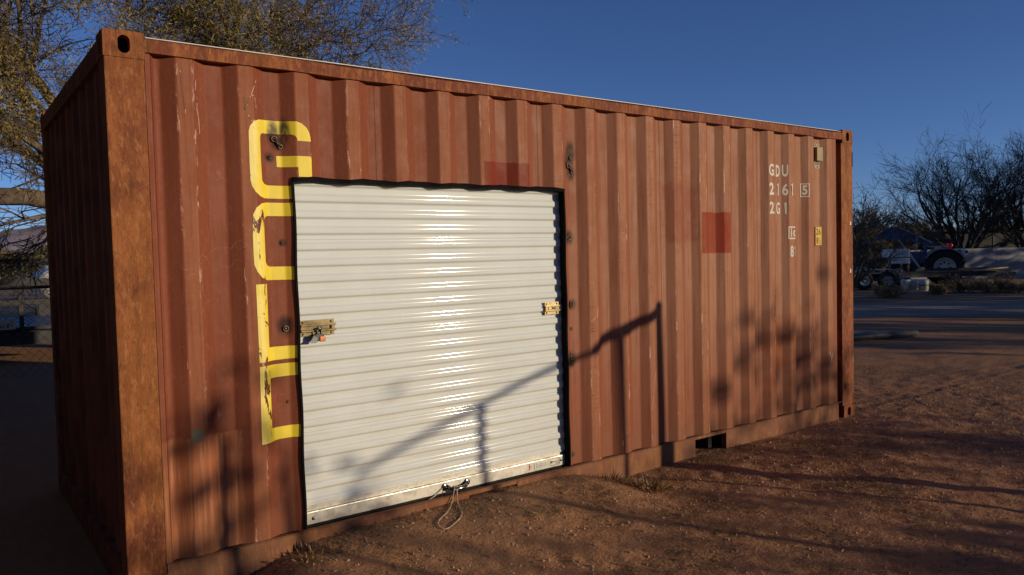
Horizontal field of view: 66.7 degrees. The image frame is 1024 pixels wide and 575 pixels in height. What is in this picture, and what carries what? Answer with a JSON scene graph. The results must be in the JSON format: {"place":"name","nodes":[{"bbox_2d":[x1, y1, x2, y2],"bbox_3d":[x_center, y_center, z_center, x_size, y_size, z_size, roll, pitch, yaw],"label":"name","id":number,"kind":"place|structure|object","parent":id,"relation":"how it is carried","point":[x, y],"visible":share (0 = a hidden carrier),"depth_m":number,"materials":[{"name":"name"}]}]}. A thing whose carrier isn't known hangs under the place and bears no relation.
{"place":"outdoors","nodes":[
{"label":"outdoors","id":0,"kind":"place"},
{"bbox_2d":[0,225,46,257],"bbox_3d":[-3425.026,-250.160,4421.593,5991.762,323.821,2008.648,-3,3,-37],"label":"mountains","id":1,"kind":"structure","parent":0,"point":[18,237],"depth_m":4975.14,"materials":[{"name":"grey stone"}]},
{"bbox_2d":[0,261,1023,574],"bbox_3d":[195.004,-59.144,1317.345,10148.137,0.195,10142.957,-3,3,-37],"label":"ground","id":2,"kind":"structure","parent":0,"point":[42,531],"depth_m":4.73,"materials":[{"name":"brown soil"}]},
{"bbox_2d":[0,245,47,278],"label":"desert scrub","id":3,"kind":"object","parent":2,"relation":"on","point":[38,254],"visible":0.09,"depth_m":72.22,"materials":[{"name":"green plant"}]},
{"bbox_2d":[0,258,51,345],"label":"utility trailer","id":4,"kind":"object","parent":2,"relation":"on","point":[11,325],"visible":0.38,"depth_m":12.59,"materials":[{"name":"metal"}]},
{"bbox_2d":[0,285,52,379],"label":"chain link fence","id":5,"kind":"object","parent":2,"relation":"on","point":[21,287],"visible":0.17,"depth_m":10.57,"materials":[{"name":"metal"}]},
{"bbox_2d":[31,265,50,315],"bbox_3d":[-11.248,0.265,18.960,0.720,1.640,2.000,-3,3,-37],"label":"propane tank","id":6,"kind":"object","parent":2,"relation":"on","point":[42,306],"visible":0.12,"depth_m":18.39,"materials":[{"name":"white metal"}]},
{"bbox_2d":[0,0,478,311],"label":"mesquite tree","id":7,"kind":"object","parent":2,"relation":"on","point":[15,137],"visible":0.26,"depth_m":8.32,"materials":[{"name":"green plant"}]},
{"bbox_2d":[288,540,341,561],"bbox_3d":[-0.987,1.314,3.897,0.255,0.065,0.202,-3,3,-24],"label":"weed","id":8,"kind":"object","parent":2,"relation":"on","point":[310,550],"visible":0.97,"depth_m":3.91,"materials":[{"name":"green plant"}]},
{"bbox_2d":[40,27,853,574],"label":"shipping container","id":9,"kind":"object","parent":2,"relation":"on","point":[484,287],"visible":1,"depth_m":4.43,"materials":[{"name":"metal"}]},
{"bbox_2d":[308,327,325,342],"bbox_3d":[-1.020,0.246,4.042,0.096,0.080,0.031,-3,3,-37],"label":"padlock","id":10,"kind":"object","parent":9,"relation":"hanging from","point":[320,337],"visible":1,"depth_m":4.04,"materials":[{"name":"silver metal"}]},
{"bbox_2d":[294,182,564,524],"bbox_3d":[-0.373,0.295,4.537,1.794,1.811,0.084,-3,3,-37],"label":"roll up door","id":11,"kind":"structure","parent":9,"relation":"in","point":[438,365],"depth_m":4.48,"materials":[{"name":"white paint"}]},
{"bbox_2d":[430,486,462,528],"bbox_3d":[-0.353,1.224,4.359,0.185,0.120,0.395,-2,3,-14],"label":"rope","id":12,"kind":"object","parent":11,"relation":"attached to","point":[450,507],"visible":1,"depth_m":4.43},
{"bbox_2d":[598,468,630,481],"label":"weed","id":13,"kind":"object","parent":2,"relation":"on","point":[614,477],"visible":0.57,"depth_m":5.22,"materials":[{"name":"green plant"}]},
{"bbox_2d":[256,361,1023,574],"bbox_3d":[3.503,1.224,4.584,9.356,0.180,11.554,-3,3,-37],"label":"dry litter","id":14,"kind":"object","parent":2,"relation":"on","point":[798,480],"visible":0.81,"depth_m":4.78,"materials":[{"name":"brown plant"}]},
{"bbox_2d":[265,368,1023,574],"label":"pebbles","id":15,"kind":"object","parent":2,"relation":"on","point":[628,522],"visible":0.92,"depth_m":4.74,"materials":[{"name":"stone"}]},
{"bbox_2d":[630,474,674,493],"bbox_3d":[0.901,1.262,5.020,0.292,0.100,0.242,-2,2,-9],"label":"weed","id":16,"kind":"object","parent":2,"relation":"on","point":[653,483],"visible":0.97,"depth_m":5.04,"materials":[{"name":"green plant"}]},
{"bbox_2d":[853,331,890,333],"bbox_3d":[5.423,0.812,12.887,2.026,0.118,0.100,-2,3,-16],"label":"steel pipe","id":17,"kind":"object","parent":2,"relation":"on","point":[871,332],"visible":0.08,"depth_m":13.03,"materials":[{"name":"grey metal"}]},
{"bbox_2d":[853,330,918,340],"bbox_3d":[5.604,0.811,12.728,2.540,0.121,0.110,-2,3,-17],"label":"steel pipe","id":18,"kind":"object","parent":2,"relation":"on","point":[884,335],"visible":0.58,"depth_m":12.87,"materials":[{"name":"grey metal"}]},
{"bbox_2d":[853,200,924,271],"bbox_3d":[16.094,-2.128,34.992,3.703,3.857,4.800,-1,2,5],"label":"mesquite bush","id":19,"kind":"object","parent":2,"relation":"on","point":[888,247],"visible":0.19,"depth_m":34.63,"materials":[{"name":"green plant"}]},
{"bbox_2d":[870,280,912,298],"bbox_3d":[11.110,0.054,22.933,1.089,0.726,1.330,-1,2,7],"label":"scrub bush","id":20,"kind":"object","parent":2,"relation":"on","point":[885,292],"visible":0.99,"depth_m":22.61,"materials":[{"name":"green plant"}]},
{"bbox_2d":[878,242,909,284],"bbox_3d":[14.220,-0.865,29.154,1.126,1.764,0.618,-1,2,0],"label":"white crate","id":21,"kind":"object","parent":2,"relation":"on","point":[901,261],"visible":0.63,"depth_m":28.88,"materials":[{"name":"plastic"}]},
{"bbox_2d":[852,179,938,293],"bbox_3d":[11.321,-1.528,25.242,4.382,3.732,4.364,-3,3,-31],"label":"mesquite bush","id":22,"kind":"object","parent":2,"relation":"on","point":[864,237],"visible":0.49,"depth_m":24.94,"materials":[{"name":"plant"}]},
{"bbox_2d":[900,279,910,290],"bbox_3d":[13.256,-0.075,26.194,0.324,0.385,0.321,-3,3,-37],"label":"bucket","id":23,"kind":"object","parent":2,"relation":"on","point":[904,283],"visible":0.81,"depth_m":26.09,"materials":[{"name":"white plastic"}]},
{"bbox_2d":[910,279,918,289],"bbox_3d":[13.921,-0.108,26.893,0.298,0.354,0.295,-3,3,-37],"label":"bucket","id":24,"kind":"object","parent":2,"relation":"on","point":[914,284],"visible":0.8,"depth_m":26.78,"materials":[{"name":"white plastic"}]},
{"bbox_2d":[861,226,968,284],"bbox_3d":[15.554,-1.260,30.461,3.900,2.325,1.780,0,3,24],"label":"tractor","id":25,"kind":"object","parent":2,"relation":"on","point":[941,257],"visible":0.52,"depth_m":29.56,"materials":[{"name":"metal"}]},
{"bbox_2d":[893,217,944,249],"bbox_3d":[20.377,-2.113,40.017,3.577,3.190,3.667,-3,3,-35],"label":"mesquite bush","id":26,"kind":"object","parent":2,"relation":"on","point":[927,236],"visible":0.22,"depth_m":39.16,"materials":[{"name":"green plant"}]},
{"bbox_2d":[919,279,928,290],"bbox_3d":[13.771,-0.079,25.994,0.324,0.385,0.321,-3,3,-37],"label":"bucket","id":27,"kind":"object","parent":2,"relation":"on","point":[923,284],"visible":0.94,"depth_m":25.88,"materials":[{"name":"white plastic"}]},
{"bbox_2d":[853,218,1000,258],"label":"desert scrub","id":28,"kind":"object","parent":2,"relation":"on","point":[932,225],"depth_m":67.44,"materials":[{"name":"green plant"}]},
{"bbox_2d":[855,268,1015,289],"bbox_3d":[14.717,-0.365,28.255,6.950,0.730,2.060,-1,2,0],"label":"flatbed trailer","id":29,"kind":"object","parent":2,"relation":"on","point":[864,285],"visible":0.42,"depth_m":27.64,"materials":[{"name":"metal"}]},
{"bbox_2d":[913,270,972,272],"bbox_3d":[15.786,-0.594,27.850,2.800,0.053,0.180,-1,2,-1],"label":"lumber","id":30,"kind":"object","parent":29,"relation":"on","point":[942,271],"visible":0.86,"depth_m":27.76,"materials":[{"name":"brown wood"}]},
{"bbox_2d":[925,267,989,270],"bbox_3d":[16.085,-0.652,28.197,2.400,0.120,0.140,-1,2,-1],"label":"lumber","id":31,"kind":"object","parent":29,"relation":"on","point":[938,269],"visible":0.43,"depth_m":28.13,"materials":[{"name":"wood"}]},
{"bbox_2d":[973,267,1007,270],"bbox_3d":[17.035,-0.661,27.701,1.204,0.138,0.100,-1,2,1],"label":"lumber","id":32,"kind":"object","parent":29,"relation":"on","point":[991,268],"visible":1,"depth_m":27.65,"materials":[{"name":"brown wood"}]},
{"bbox_2d":[993,267,1014,269],"bbox_3d":[17.610,-0.679,28.001,0.951,0.095,0.120,-1,2,-1],"label":"lumber","id":33,"kind":"object","parent":29,"relation":"on","point":[1010,268],"visible":0.57,"depth_m":27.95,"materials":[{"name":"brown wood"}]},
{"bbox_2d":[927,281,951,294],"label":"scrub bush","id":34,"kind":"object","parent":2,"relation":"on","point":[939,289],"visible":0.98,"depth_m":23.66,"materials":[{"name":"green plant"}]},
{"bbox_2d":[858,105,1023,248],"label":"mesquite tree","id":35,"kind":"object","parent":2,"relation":"on","point":[995,220],"visible":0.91,"depth_m":42.22,"materials":[{"name":"brown plant"}]},
{"bbox_2d":[887,227,1023,248],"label":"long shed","id":36,"kind":"structure","parent":2,"relation":"on","point":[992,240],"depth_m":57.85,"materials":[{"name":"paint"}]},
{"bbox_2d":[942,269,980,293],"bbox_3d":[14.091,-0.154,24.469,1.586,0.864,1.290,-3,3,-37],"label":"scrub bush","id":37,"kind":"object","parent":2,"relation":"on","point":[958,284],"visible":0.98,"depth_m":24.42,"materials":[{"name":"green plant"}]},
{"bbox_2d":[910,247,1023,278],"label":"panel wall","id":38,"kind":"structure","parent":2,"relation":"on","point":[995,257],"depth_m":33.88,"materials":[{"name":"white metal"}]},
{"bbox_2d":[922,132,1023,246],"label":"mesquite tree","id":39,"kind":"object","parent":2,"relation":"on","point":[1015,228],"visible":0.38,"depth_m":43.71,"materials":[{"name":"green plant"}]},
{"bbox_2d":[966,273,1012,293],"bbox_3d":[15.005,-0.119,24.389,1.619,0.741,1.158,-2,3,-20],"label":"scrub bush","id":40,"kind":"object","parent":2,"relation":"on","point":[984,287],"visible":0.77,"depth_m":24.28,"materials":[{"name":"green plant"}]},
{"bbox_2d":[989,272,1023,293],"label":"scrub bush","id":41,"kind":"object","parent":2,"relation":"on","point":[1013,288],"visible":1,"depth_m":23.75,"materials":[{"name":"green plant"}]},
{"bbox_2d":[0,0,1023,231],"label":"sky","id":42,"kind":"structure","parent":0,"point":[885,72],"materials":[{"name":"blue"}]},
{"bbox_2d":[853,301,1023,317],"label":"gravel road","id":43,"kind":"structure","parent":0,"point":[931,308],"depth_m":18.23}
]}

